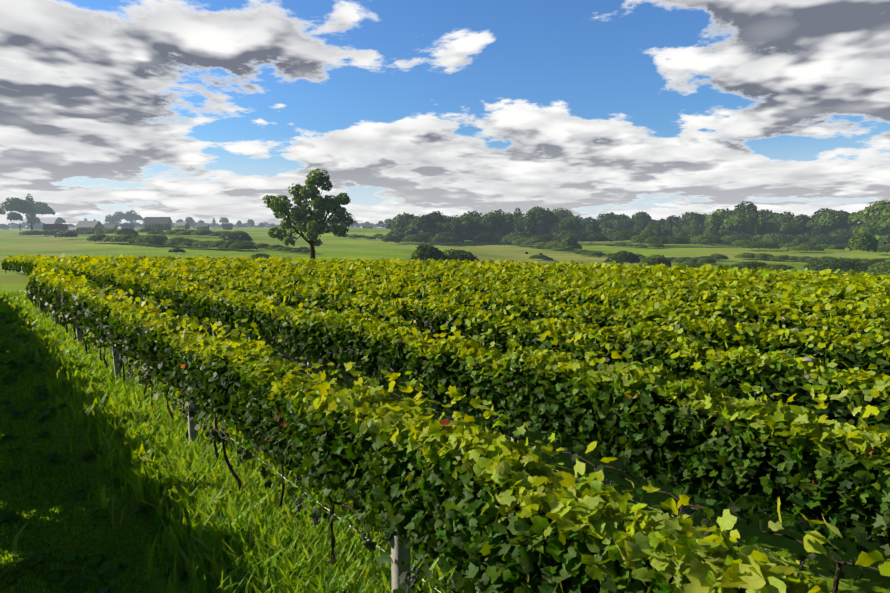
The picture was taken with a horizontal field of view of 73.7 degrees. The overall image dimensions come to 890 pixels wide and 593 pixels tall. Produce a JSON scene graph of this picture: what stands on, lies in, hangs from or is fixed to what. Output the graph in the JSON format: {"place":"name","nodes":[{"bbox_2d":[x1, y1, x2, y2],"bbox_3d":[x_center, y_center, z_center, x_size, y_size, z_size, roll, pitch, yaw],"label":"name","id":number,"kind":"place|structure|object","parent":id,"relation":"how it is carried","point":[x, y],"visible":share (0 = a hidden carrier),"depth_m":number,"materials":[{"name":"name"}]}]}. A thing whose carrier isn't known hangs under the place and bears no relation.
{"place":"outdoors","nodes":[
{"label":"outdoors","id":0,"kind":"place"},
{"bbox_2d":[121,224,134,229],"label":"house","id":1,"kind":"structure","parent":0,"point":[130,226],"depth_m":787.16,"materials":[{"name":"grey"}]},
{"bbox_2d":[143,217,172,229],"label":"house","id":2,"kind":"structure","parent":0,"point":[160,223],"depth_m":710.27,"materials":[{"name":"grey"}]},
{"bbox_2d":[0,290,497,592],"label":"grass","id":3,"kind":"structure","parent":0,"point":[247,538],"depth_m":7.26,"materials":[{"name":"green plant"}]},
{"bbox_2d":[362,223,372,228],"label":"house","id":4,"kind":"structure","parent":0,"point":[367,225],"depth_m":882.91,"materials":[{"name":"grey"}]},
{"bbox_2d":[0,227,889,592],"bbox_3d":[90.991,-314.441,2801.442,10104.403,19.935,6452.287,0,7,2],"label":"grass","id":5,"kind":"structure","parent":0,"point":[12,243],"depth_m":16.90,"materials":[{"name":"green plant"}]},
{"bbox_2d":[42,224,68,234],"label":"house","id":6,"kind":"structure","parent":5,"relation":"on","point":[63,227],"depth_m":662.77,"materials":[{"name":"tile"}]},
{"bbox_2d":[75,221,103,231],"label":"house","id":7,"kind":"structure","parent":5,"relation":"on","point":[83,226],"depth_m":678.43,"materials":[{"name":"grey"}]},
{"bbox_2d":[102,224,117,230],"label":"house","id":8,"kind":"structure","parent":5,"relation":"on","point":[109,226],"depth_m":741.13,"materials":[{"name":"grey"}]},
{"bbox_2d":[174,222,189,228],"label":"house","id":9,"kind":"structure","parent":5,"relation":"on","point":[181,225],"depth_m":850.87,"materials":[{"name":"grey paint"}]},
{"bbox_2d":[196,223,209,229],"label":"house","id":10,"kind":"structure","parent":5,"relation":"on","point":[202,225],"depth_m":898.21,"materials":[{"name":"grey"}]},
{"bbox_2d":[222,224,232,229],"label":"house","id":11,"kind":"structure","parent":5,"relation":"on","point":[227,226],"depth_m":949.13,"materials":[{"name":"tile"}]},
{"bbox_2d":[262,168,354,258],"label":"tree","id":12,"kind":"object","parent":5,"relation":"on","point":[303,216],"visible":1,"depth_m":152.37,"materials":[{"name":"green plant"}]},
{"bbox_2d":[5,267,815,592],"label":"trellis posts","id":13,"kind":"object","parent":5,"relation":"on","point":[397,557],"visible":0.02,"depth_m":6.93,"materials":[{"name":"grey wood"}]},
{"bbox_2d":[1,253,889,311],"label":"vine leaves","id":14,"kind":"object","parent":5,"relation":"on","point":[102,271],"visible":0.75,"depth_m":30.43,"materials":[{"name":"green plant"}]},
{"bbox_2d":[19,223,885,246],"bbox_3d":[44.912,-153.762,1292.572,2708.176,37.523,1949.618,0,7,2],"label":"treeline trunks","id":15,"kind":"object","parent":5,"relation":"on","point":[399,242],"visible":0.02,"depth_m":419.89,"materials":[{"name":"brown plant"}]},
{"bbox_2d":[0,201,884,272],"bbox_3d":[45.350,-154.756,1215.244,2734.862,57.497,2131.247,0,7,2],"label":"treeline foliage","id":16,"kind":"object","parent":15,"relation":"on","point":[547,220],"visible":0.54,"depth_m":412.60,"materials":[{"name":"green plant"}]},
{"bbox_2d":[0,194,889,274],"bbox_3d":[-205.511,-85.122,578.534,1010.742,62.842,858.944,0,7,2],"label":"trees","id":17,"kind":"object","parent":15,"relation":"on","point":[870,231],"visible":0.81,"depth_m":353.67,"materials":[{"name":"green plant"}]},
{"bbox_2d":[28,294,879,592],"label":"vine trunks","id":18,"kind":"object","parent":5,"relation":"on","point":[630,462],"visible":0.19,"depth_m":6.64,"materials":[{"name":"brown wood"}]},
{"bbox_2d":[53,309,804,588],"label":"grape clusters","id":19,"kind":"object","parent":18,"relation":"hanging from","point":[317,522],"visible":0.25,"depth_m":6.55,"materials":[{"name":"food"}]},
{"bbox_2d":[130,275,889,592],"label":"shoots","id":20,"kind":"object","parent":5,"relation":"on","point":[872,511],"depth_m":5.92,"materials":[{"name":"green plant"}]},
{"bbox_2d":[0,0,889,228],"label":"sky","id":21,"kind":"structure","parent":0,"point":[204,110],"materials":[{"name":"blue"}]},
{"bbox_2d":[60,314,863,592],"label":"trellis wires","id":22,"kind":"object","parent":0,"point":[413,572],"visible":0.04,"depth_m":5.66,"materials":[{"name":"grey metal"}]},
{"bbox_2d":[45,263,889,459],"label":"vine leaves","id":23,"kind":"object","parent":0,"point":[83,302],"visible":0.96,"depth_m":10.72,"materials":[{"name":"green plant"}]},
{"bbox_2d":[60,241,889,261],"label":"field track paths","id":24,"kind":"structure","parent":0,"point":[606,258],"depth_m":257.49,"materials":[{"name":"beige soil"}]},
{"bbox_2d":[238,326,889,592],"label":"vine leaves","id":25,"kind":"object","parent":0,"point":[684,554],"visible":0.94,"depth_m":4.45,"materials":[{"name":"green plant"}]}
]}

